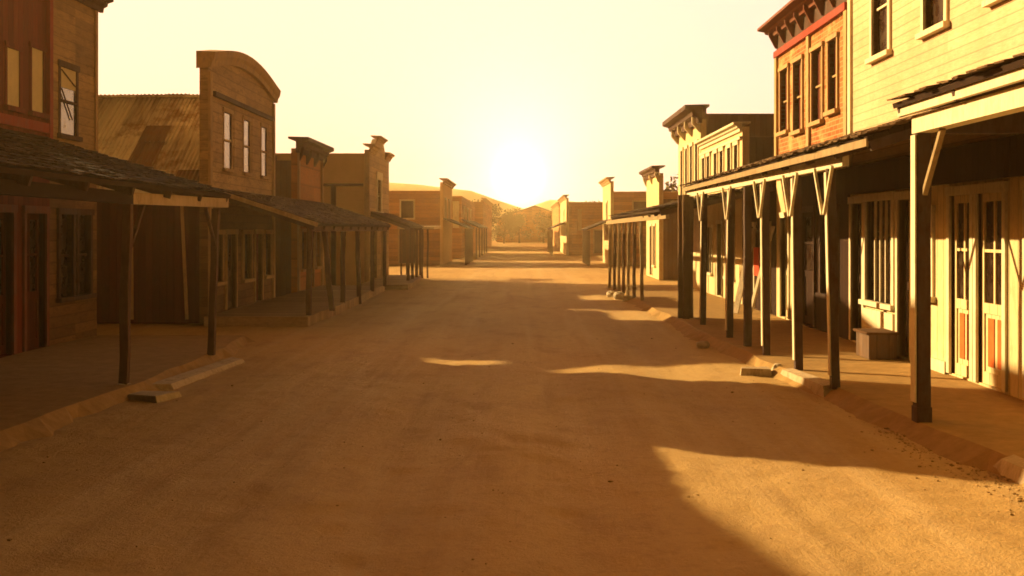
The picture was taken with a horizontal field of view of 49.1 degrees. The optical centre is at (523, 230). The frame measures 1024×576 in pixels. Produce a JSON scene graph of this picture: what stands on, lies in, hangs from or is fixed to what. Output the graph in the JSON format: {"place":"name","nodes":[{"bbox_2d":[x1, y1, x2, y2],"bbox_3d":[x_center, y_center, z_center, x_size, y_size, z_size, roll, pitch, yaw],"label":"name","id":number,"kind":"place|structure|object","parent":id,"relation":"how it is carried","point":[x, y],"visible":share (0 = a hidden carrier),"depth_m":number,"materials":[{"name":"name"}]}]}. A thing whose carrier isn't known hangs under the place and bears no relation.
{"place":"outdoors","nodes":[
{"label":"outdoors","id":0,"kind":"place"},
{"bbox_2d":[0,0,52,357],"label":"red building","id":1,"kind":"structure","parent":0,"point":[26,66],"depth_m":19.28,"materials":[{"name":"paint"}]},
{"bbox_2d":[0,212,5,355],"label":"door","id":2,"kind":"structure","parent":1,"relation":"in","point":[2,214],"depth_m":18.71,"materials":[{"name":"red wood"}]},
{"bbox_2d":[3,40,26,113],"bbox_3d":[-8.573,-2.568,18.850,0.105,1.146,0.700,0,0,0],"label":"window","id":3,"kind":"structure","parent":1,"relation":"in","point":[13,52],"depth_m":18.86,"materials":[{"name":"red paint"}]},
{"bbox_2d":[27,213,38,348],"bbox_3d":[-8.725,0.890,19.700,0.050,2.380,0.800,0,0,0],"label":"door","id":4,"kind":"structure","parent":1,"relation":"in","point":[32,219],"depth_m":19.89,"materials":[{"name":"red wood"}]},
{"bbox_2d":[28,41,49,118],"bbox_3d":[-8.573,-2.643,19.785,0.105,1.296,0.710,0,0,0],"label":"window","id":5,"kind":"structure","parent":1,"relation":"in","point":[37,51],"depth_m":19.80,"materials":[{"name":"red paint"}]},
{"bbox_2d":[0,335,254,450],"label":"pavement","id":6,"kind":"structure","parent":0,"point":[47,391],"depth_m":16.39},
{"bbox_2d":[98,0,789,207],"label":"sky","id":7,"kind":"structure","parent":0,"point":[519,103],"materials":[{"name":"yellow"}]},
{"bbox_2d":[389,183,573,239],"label":"hills","id":8,"kind":"structure","parent":0,"point":[472,195],"depth_m":271.85,"materials":[{"name":"brown soil"}]},
{"bbox_2d":[0,240,1023,575],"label":"ground","id":9,"kind":"structure","parent":0,"point":[658,428],"depth_m":10.64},
{"bbox_2d":[50,0,113,345],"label":"clapboard house","id":10,"kind":"structure","parent":9,"relation":"on","point":[73,269],"depth_m":21.46,"materials":[{"name":"brown wood"}]},
{"bbox_2d":[56,208,79,302],"bbox_3d":[-8.645,0.459,21.050,0.270,1.752,0.880,0,0,0],"label":"window","id":11,"kind":"structure","parent":10,"relation":"in","point":[63,233],"depth_m":21.23,"materials":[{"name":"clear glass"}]},
{"bbox_2d":[57,59,82,141],"bbox_3d":[-8.622,-2.441,21.185,0.165,1.452,1.010,0,0,0],"label":"window","id":12,"kind":"structure","parent":10,"relation":"in","point":[68,73],"depth_m":21.19,"materials":[{"name":"clear glass"}]},
{"bbox_2d":[76,209,96,299],"bbox_3d":[-8.645,0.459,21.900,0.270,1.752,0.880,0,0,0],"label":"window","id":13,"kind":"structure","parent":10,"relation":"in","point":[83,226],"depth_m":22.15,"materials":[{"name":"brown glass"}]},
{"bbox_2d":[0,128,234,384],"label":"porch","id":14,"kind":"object","parent":9,"relation":"on","point":[75,171],"visible":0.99,"depth_m":15.23,"materials":[{"name":"wood"}]},
{"bbox_2d":[127,391,181,402],"bbox_3d":[-4.928,2.192,14.849,0.609,0.095,0.492,0,0,24],"label":"stone slab","id":15,"kind":"object","parent":9,"relation":"on","point":[154,396],"depth_m":14.70,"materials":[{"name":"beige stone"}]},
{"bbox_2d":[97,50,280,323],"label":"arched front store","id":16,"kind":"structure","parent":9,"relation":"on","point":[218,131],"depth_m":27.68,"materials":[{"name":"brown wood"}]},
{"bbox_2d":[217,230,227,285],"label":"window","id":17,"kind":"structure","parent":16,"relation":"in","point":[221,232],"depth_m":27.60,"materials":[{"name":"brown wood"}]},
{"bbox_2d":[222,107,235,172],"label":"window","id":18,"kind":"structure","parent":16,"relation":"in","point":[228,114],"depth_m":28.20,"materials":[{"name":"white glass"}]},
{"bbox_2d":[228,234,230,307],"bbox_3d":[-7.575,1.040,28.450,0.050,1.880,0.900,0,0,0],"label":"door","id":19,"kind":"structure","parent":16,"relation":"in","point":[229,235],"depth_m":28.80,"materials":[{"name":"brown wood"}]},
{"bbox_2d":[242,115,253,176],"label":"window","id":20,"kind":"structure","parent":16,"relation":"in","point":[246,126],"depth_m":30.13,"materials":[{"name":"white glass"}]},
{"bbox_2d":[241,230,255,282],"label":"window","id":21,"kind":"structure","parent":16,"relation":"in","point":[244,241],"depth_m":30.32,"materials":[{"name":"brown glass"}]},
{"bbox_2d":[256,234,257,300],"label":"door","id":22,"kind":"structure","parent":16,"relation":"in","point":[256,234],"depth_m":31.71,"materials":[{"name":"red paint"}]},
{"bbox_2d":[260,122,269,179],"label":"window","id":23,"kind":"structure","parent":16,"relation":"in","point":[264,127],"depth_m":32.22,"materials":[{"name":"white glass"}]},
{"bbox_2d":[264,230,274,278],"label":"window","id":24,"kind":"structure","parent":16,"relation":"in","point":[271,232],"depth_m":32.79,"materials":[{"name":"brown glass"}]},
{"bbox_2d":[152,357,244,389],"bbox_3d":[-4.958,2.195,17.335,0.346,0.090,3.513,0,0,5],"label":"kerb plank","id":25,"kind":"object","parent":9,"relation":"on","point":[181,380],"visible":0.93,"depth_m":16.90,"materials":[{"name":"brown wood"}]},
{"bbox_2d":[204,285,384,326],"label":"boardwalk","id":26,"kind":"structure","parent":9,"relation":"on","point":[288,310],"depth_m":28.61,"materials":[{"name":"brown wood"}]},
{"bbox_2d":[275,136,333,296],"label":"orange store","id":27,"kind":"structure","parent":9,"relation":"on","point":[299,175],"depth_m":36.80,"materials":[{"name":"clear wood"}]},
{"bbox_2d":[300,228,306,271],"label":"window","id":28,"kind":"structure","parent":27,"relation":"in","point":[302,269],"depth_m":38.12,"materials":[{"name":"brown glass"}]},
{"bbox_2d":[315,231,322,268],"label":"window","id":29,"kind":"structure","parent":27,"relation":"in","point":[317,241],"depth_m":40.80,"materials":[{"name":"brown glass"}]},
{"bbox_2d":[223,189,389,314],"bbox_3d":[-6.121,0.601,33.661,2.728,3.258,14.812,0,0,0],"label":"porch","id":30,"kind":"object","parent":9,"relation":"on","point":[312,217],"visible":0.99,"depth_m":29.63,"materials":[{"name":"brown wood"}]},
{"bbox_2d":[275,135,394,284],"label":"plaster hall","id":31,"kind":"structure","parent":9,"relation":"on","point":[358,183],"depth_m":45.00,"materials":[{"name":"beige paint"}]},
{"bbox_2d":[376,171,383,212],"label":"window","id":32,"kind":"structure","parent":31,"relation":"in","point":[379,176],"depth_m":47.20,"materials":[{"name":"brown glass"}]},
{"bbox_2d":[361,275,420,289],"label":"boardwalk","id":33,"kind":"structure","parent":9,"relation":"on","point":[396,282],"depth_m":43.82,"materials":[{"name":"brown wood"}]},
{"bbox_2d":[371,211,423,280],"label":"porch","id":34,"kind":"object","parent":33,"relation":"on","point":[407,225],"visible":1,"depth_m":47.14,"materials":[{"name":"brown wood"}]},
{"bbox_2d":[397,226,440,277],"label":"side porch","id":35,"kind":"object","parent":9,"relation":"on","point":[431,227],"visible":0.58,"depth_m":52.24,"materials":[{"name":"brown wood"}]},
{"bbox_2d":[389,178,473,264],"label":"store","id":36,"kind":"structure","parent":9,"relation":"on","point":[428,208],"depth_m":72.00,"materials":[{"name":"paint"}]},
{"bbox_2d":[398,229,414,264],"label":"window frame","id":37,"kind":"structure","parent":36,"relation":"in","point":[404,230],"depth_m":71.98,"materials":[{"name":"brown wood"}]},
{"bbox_2d":[399,199,414,219],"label":"window frame","id":38,"kind":"structure","parent":36,"relation":"in","point":[406,206],"depth_m":71.98,"materials":[{"name":"brown wood"}]},
{"bbox_2d":[448,199,449,218],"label":"window","id":39,"kind":"structure","parent":36,"relation":"in","point":[448,199],"depth_m":77.04,"materials":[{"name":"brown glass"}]},
{"bbox_2d":[452,196,487,258],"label":"store","id":40,"kind":"structure","parent":9,"relation":"on","point":[463,210],"depth_m":88.78,"materials":[{"name":"brown wood"}]},
{"bbox_2d":[473,197,493,249],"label":"store","id":41,"kind":"structure","parent":9,"relation":"on","point":[483,211],"depth_m":130.43,"materials":[{"name":"wood"}]},
{"bbox_2d":[492,203,509,237],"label":"tree","id":42,"kind":"object","parent":9,"relation":"on","point":[496,221],"visible":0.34,"depth_m":172.29,"materials":[{"name":"green plant"}]},
{"bbox_2d":[492,210,519,243],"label":"tree","id":43,"kind":"object","parent":9,"relation":"on","point":[508,228],"visible":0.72,"depth_m":189.53,"materials":[{"name":"green plant"}]},
{"bbox_2d":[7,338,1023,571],"bbox_3d":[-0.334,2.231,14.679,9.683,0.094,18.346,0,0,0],"label":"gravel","id":44,"kind":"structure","parent":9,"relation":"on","point":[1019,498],"depth_m":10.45,"materials":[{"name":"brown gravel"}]},
{"bbox_2d":[507,208,533,242],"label":"tree","id":45,"kind":"object","parent":9,"relation":"on","point":[518,217],"visible":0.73,"depth_m":194.79,"materials":[{"name":"green plant"}]},
{"bbox_2d":[533,210,552,242],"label":"tree","id":46,"kind":"object","parent":9,"relation":"on","point":[542,219],"visible":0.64,"depth_m":196.19,"materials":[{"name":"green plant"}]},
{"bbox_2d":[546,209,552,236],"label":"tree","id":47,"kind":"object","parent":9,"relation":"on","point":[548,223],"visible":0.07,"depth_m":189.72,"materials":[{"name":"green plant"}]},
{"bbox_2d":[550,202,559,248],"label":"store","id":48,"kind":"structure","parent":9,"relation":"on","point":[555,207],"depth_m":144.74,"materials":[{"name":"wood"}]},
{"bbox_2d":[547,195,602,255],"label":"store","id":49,"kind":"structure","parent":9,"relation":"on","point":[576,218],"depth_m":99.00,"materials":[{"name":"brown wood"}]},
{"bbox_2d":[593,229,602,253],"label":"window frame","id":50,"kind":"structure","parent":49,"relation":"in","point":[597,233],"depth_m":98.98,"materials":[{"name":"wood"}]},
{"bbox_2d":[606,290,614,296],"bbox_3d":[2.934,2.146,37.594,0.326,0.272,0.331,0,0,-39],"label":"stone","id":51,"kind":"object","parent":9,"relation":"on","point":[610,293],"visible":0.6,"depth_m":37.49,"materials":[{"name":"beige stone"}]},
{"bbox_2d":[612,292,623,299],"bbox_3d":[3.063,2.136,36.206,0.343,0.320,0.388,0,0,36],"label":"stone","id":52,"kind":"object","parent":9,"relation":"on","point":[618,296],"visible":0.79,"depth_m":36.07,"materials":[{"name":"beige stone"}]},
{"bbox_2d":[623,295,631,300],"bbox_3d":[3.248,2.149,35.218,0.304,0.256,0.303,0,0,-25],"label":"stone","id":53,"kind":"object","parent":9,"relation":"on","point":[626,297],"visible":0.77,"depth_m":35.10,"materials":[{"name":"brown stone"}]},
{"bbox_2d":[581,177,677,265],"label":"store","id":54,"kind":"structure","parent":9,"relation":"on","point":[616,202],"depth_m":70.50,"materials":[{"name":"brown wood"}]},
{"bbox_2d":[605,200,607,219],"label":"window","id":55,"kind":"structure","parent":54,"relation":"in","point":[606,201],"depth_m":72.88,"materials":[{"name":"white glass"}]},
{"bbox_2d":[632,200,645,209],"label":"window frame","id":56,"kind":"structure","parent":54,"relation":"in","point":[636,204],"depth_m":70.48,"materials":[{"name":"brown wood"}]},
{"bbox_2d":[639,165,677,279],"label":"slim front store","id":57,"kind":"structure","parent":9,"relation":"on","point":[661,249],"depth_m":49.80,"materials":[{"name":"beige wood"}]},
{"bbox_2d":[651,223,655,267],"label":"window","id":58,"kind":"structure","parent":57,"relation":"in","point":[654,224],"depth_m":51.34,"materials":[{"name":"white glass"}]},
{"bbox_2d":[663,174,677,190],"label":"tree","id":59,"kind":"object","parent":9,"relation":"on","point":[673,186],"visible":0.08,"depth_m":90.59,"materials":[{"name":"green plant"}]},
{"bbox_2d":[696,341,709,348],"bbox_3d":[3.388,2.168,21.201,0.249,0.160,0.229,0,0,0],"label":"stone","id":60,"kind":"object","parent":9,"relation":"on","point":[703,344],"visible":0.95,"depth_m":21.12,"materials":[{"name":"brown stone"}]},
{"bbox_2d":[662,104,773,289],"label":"tall front store","id":61,"kind":"structure","parent":9,"relation":"on","point":[687,126],"depth_m":40.02,"materials":[{"name":"beige wood"}]},
{"bbox_2d":[679,147,683,194],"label":"window","id":62,"kind":"structure","parent":61,"relation":"in","point":[681,150],"depth_m":43.50,"materials":[{"name":"white glass"}]},
{"bbox_2d":[684,145,688,194],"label":"window","id":63,"kind":"structure","parent":61,"relation":"in","point":[686,146],"depth_m":42.20,"materials":[{"name":"white glass"}]},
{"bbox_2d":[689,142,693,184],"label":"window","id":64,"kind":"structure","parent":61,"relation":"in","point":[691,144],"depth_m":41.51,"materials":[{"name":"white glass"}]},
{"bbox_2d":[694,139,698,196],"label":"window","id":65,"kind":"structure","parent":61,"relation":"in","point":[695,151],"depth_m":40.35,"materials":[{"name":"white glass"}]},
{"bbox_2d":[694,121,776,303],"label":"cream store","id":66,"kind":"structure","parent":9,"relation":"on","point":[733,145],"depth_m":34.63,"materials":[{"name":"beige wood"}]},
{"bbox_2d":[701,154,705,178],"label":"window","id":67,"kind":"structure","parent":66,"relation":"in","point":[703,163],"depth_m":38.71,"materials":[{"name":"white wood"}]},
{"bbox_2d":[705,152,710,176],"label":"window","id":68,"kind":"structure","parent":66,"relation":"in","point":[708,154],"depth_m":37.44,"materials":[{"name":"white wood"}]},
{"bbox_2d":[707,224,712,275],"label":"window","id":69,"kind":"structure","parent":66,"relation":"in","point":[710,226],"depth_m":37.72,"materials":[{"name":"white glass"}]},
{"bbox_2d":[712,149,717,174],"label":"window","id":70,"kind":"structure","parent":66,"relation":"in","point":[715,163],"depth_m":36.19,"materials":[{"name":"white wood"}]},
{"bbox_2d":[718,146,724,172],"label":"window","id":71,"kind":"structure","parent":66,"relation":"in","point":[721,154],"depth_m":35.21,"materials":[{"name":"white wood"}]},
{"bbox_2d":[726,143,731,170],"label":"window","id":72,"kind":"structure","parent":66,"relation":"in","point":[729,145],"depth_m":33.60,"materials":[{"name":"white wood"}]},
{"bbox_2d":[723,223,734,280],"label":"window","id":73,"kind":"structure","parent":66,"relation":"in","point":[724,223],"depth_m":32.91,"materials":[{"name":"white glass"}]},
{"bbox_2d":[732,140,739,168],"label":"window","id":74,"kind":"structure","parent":66,"relation":"in","point":[736,143],"depth_m":32.80,"materials":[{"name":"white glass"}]},
{"bbox_2d":[740,366,771,376],"bbox_3d":[3.550,2.171,17.206,0.480,0.139,0.252,0,0,0],"label":"timber block","id":75,"kind":"object","parent":9,"relation":"on","point":[756,371],"depth_m":17.12,"materials":[{"name":"brown wood"}]},
{"bbox_2d":[771,363,781,369],"bbox_3d":[3.922,2.160,17.342,0.190,0.200,0.182,0,0,-13],"label":"stone","id":76,"kind":"object","parent":9,"relation":"on","point":[775,365],"visible":0.46,"depth_m":17.30,"materials":[{"name":"beige stone"}]},
{"bbox_2d":[780,368,830,397],"bbox_3d":[4.063,2.158,16.010,0.247,0.165,2.006,0,0,-5],"label":"kerb plank","id":77,"kind":"object","parent":9,"relation":"on","point":[818,386],"visible":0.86,"depth_m":15.73,"materials":[{"name":"brown wood"}]},
{"bbox_2d":[846,0,1023,399],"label":"cream house","id":78,"kind":"structure","parent":9,"relation":"on","point":[896,48],"depth_m":16.47,"materials":[{"name":"beige wood"}]},
{"bbox_2d":[858,204,860,327],"bbox_3d":[6.325,0.785,20.800,0.050,2.570,0.700,0,0,0],"label":"door","id":79,"kind":"structure","parent":78,"relation":"in","point":[859,205],"depth_m":21.06,"materials":[{"name":"brown wood"}]},
{"bbox_2d":[858,191,895,310],"bbox_3d":[6.225,0.343,19.515,0.270,1.985,1.770,0,0,0],"label":"window","id":80,"kind":"structure","parent":78,"relation":"in","point":[883,212],"depth_m":19.64,"materials":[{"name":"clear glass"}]},
{"bbox_2d":[865,0,892,64],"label":"window","id":81,"kind":"structure","parent":78,"relation":"in","point":[884,8],"depth_m":19.71,"materials":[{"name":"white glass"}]},
{"bbox_2d":[905,200,908,356],"bbox_3d":[6.325,0.785,18.210,0.050,2.570,0.580,0,0,0],"label":"door","id":82,"kind":"structure","parent":78,"relation":"in","point":[906,201],"depth_m":18.41,"materials":[{"name":"brown wood"}]},
{"bbox_2d":[915,0,950,39],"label":"window","id":83,"kind":"structure","parent":78,"relation":"in","point":[939,10],"depth_m":17.07,"materials":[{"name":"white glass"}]},
{"bbox_2d":[931,205,935,302],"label":"window","id":84,"kind":"structure","parent":78,"relation":"in","point":[933,207],"depth_m":16.89,"materials":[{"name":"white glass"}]},
{"bbox_2d":[954,195,968,377],"bbox_3d":[6.265,0.785,15.875,0.050,2.570,0.750,0,0,0],"label":"door","id":85,"kind":"structure","parent":78,"relation":"in","point":[961,203],"depth_m":16.01,"materials":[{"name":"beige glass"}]},
{"bbox_2d":[981,192,1000,387],"bbox_3d":[6.265,0.785,14.865,0.050,2.570,0.830,0,0,0],"label":"door","id":86,"kind":"structure","parent":78,"relation":"in","point":[990,202],"depth_m":15.00,"materials":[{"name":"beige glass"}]},
{"bbox_2d":[981,0,1004,7],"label":"window","id":87,"kind":"structure","parent":78,"relation":"in","point":[985,3],"depth_m":14.72,"materials":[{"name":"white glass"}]},
{"bbox_2d":[993,455,1023,484],"bbox_3d":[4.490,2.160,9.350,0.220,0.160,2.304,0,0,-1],"label":"rock","id":88,"kind":"object","parent":9,"relation":"on","point":[1011,467],"visible":1,"depth_m":10.14,"materials":[{"name":"brown stone"}]},
{"bbox_2d":[496,205,552,241],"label":"end house","id":89,"kind":"structure","parent":0,"point":[530,212],"depth_m":205.00,"materials":[{"name":"wood"}]},
{"bbox_2d":[743,186,776,315],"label":"plank shed","id":90,"kind":"structure","parent":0,"point":[773,249],"depth_m":28.06,"materials":[{"name":"wood"}]},
{"bbox_2d":[752,227,752,295],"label":"door","id":91,"kind":"structure","parent":90,"relation":"in","point":[752,227],"depth_m":30.91,"materials":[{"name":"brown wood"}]},
{"bbox_2d":[754,247,759,275],"bbox_3d":[6.160,0.825,29.625,0.040,0.750,0.650,0,0,0],"label":"red board","id":92,"kind":"object","parent":90,"relation":"attached to","point":[756,260],"visible":0.79,"depth_m":29.58,"materials":[{"name":"wood"}]},
{"bbox_2d":[757,0,849,339],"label":"brick building","id":93,"kind":"structure","parent":0,"point":[808,38],"depth_m":24.07,"materials":[{"name":"brown wood"}]},
{"bbox_2d":[776,63,789,136],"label":"window","id":94,"kind":"structure","parent":93,"relation":"in","point":[786,131],"depth_m":26.73,"materials":[{"name":"wood"}]},
{"bbox_2d":[785,218,786,316],"bbox_3d":[6.325,0.885,26.600,0.050,2.370,0.800,0,0,0],"label":"door","id":95,"kind":"structure","parent":93,"relation":"in","point":[785,218],"depth_m":26.91,"materials":[{"name":"white wood"}]},
{"bbox_2d":[789,54,803,135],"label":"window","id":96,"kind":"structure","parent":93,"relation":"in","point":[794,132],"depth_m":25.48,"materials":[{"name":"wood"}]},
{"bbox_2d":[804,212,812,324],"bbox_3d":[6.325,0.835,24.550,0.050,2.470,1.300,0,0,0],"label":"door","id":97,"kind":"structure","parent":93,"relation":"in","point":[808,216],"depth_m":24.89,"materials":[{"name":"brown wood"}]},
{"bbox_2d":[807,41,824,127],"bbox_3d":[6.225,-3.063,23.610,0.270,1.696,1.060,0,0,0],"label":"window","id":98,"kind":"structure","parent":93,"relation":"in","point":[820,52],"depth_m":23.90,"materials":[{"name":"brown wood"}]},
{"bbox_2d":[815,204,839,300],"bbox_3d":[6.195,0.434,22.700,0.210,1.902,1.480,0,0,0],"label":"window","id":99,"kind":"structure","parent":93,"relation":"in","point":[821,295],"depth_m":23.30,"materials":[{"name":"brown wood"}]},
{"bbox_2d":[823,31,839,116],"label":"window","id":100,"kind":"structure","parent":93,"relation":"in","point":[828,40],"depth_m":22.64,"materials":[{"name":"wood"}]},
{"bbox_2d":[605,285,1023,487],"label":"pavement","id":101,"kind":"structure","parent":0,"point":[976,425],"depth_m":15.06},
{"bbox_2d":[606,182,776,300],"bbox_3d":[4.714,0.504,35.400,3.119,3.392,15.600,0,0,0],"label":"porch","id":102,"kind":"object","parent":101,"relation":"on","point":[659,212],"visible":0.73,"depth_m":34.95,"materials":[{"name":"brown wood"}]},
{"bbox_2d":[733,228,756,312],"bbox_3d":[5.650,1.025,28.675,0.160,2.165,0.922,0,0,43],"label":"leaning board","id":103,"kind":"object","parent":101,"relation":"on","point":[738,298],"visible":0.57,"depth_m":28.51,"materials":[{"name":"brown wood"}]},
{"bbox_2d":[752,226,774,311],"bbox_3d":[5.725,1.000,27.050,0.763,2.216,0.100,0,0,-25],"label":"leaning pole","id":104,"kind":"object","parent":101,"relation":"on","point":[758,281],"visible":0.5,"depth_m":26.99,"materials":[{"name":"brown wood"}]},
{"bbox_2d":[678,101,963,388],"bbox_3d":[4.968,0.177,20.050,2.529,3.947,14.700,0,0,0],"label":"porch","id":105,"kind":"object","parent":101,"relation":"on","point":[828,157],"visible":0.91,"depth_m":18.67,"materials":[{"name":"brown wood"}]},
{"bbox_2d":[853,328,898,358],"bbox_3d":[5.840,1.880,18.600,0.520,0.440,0.780,0,0,0],"label":"wooden crate","id":106,"kind":"object","parent":101,"relation":"on","point":[876,343],"visible":1,"depth_m":18.25,"materials":[{"name":"brown wood"}]},
{"bbox_2d":[887,52,1023,422],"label":"porch","id":107,"kind":"object","parent":101,"relation":"on","point":[991,95],"visible":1,"depth_m":12.28,"materials":[{"name":"brown wood"}]}
]}

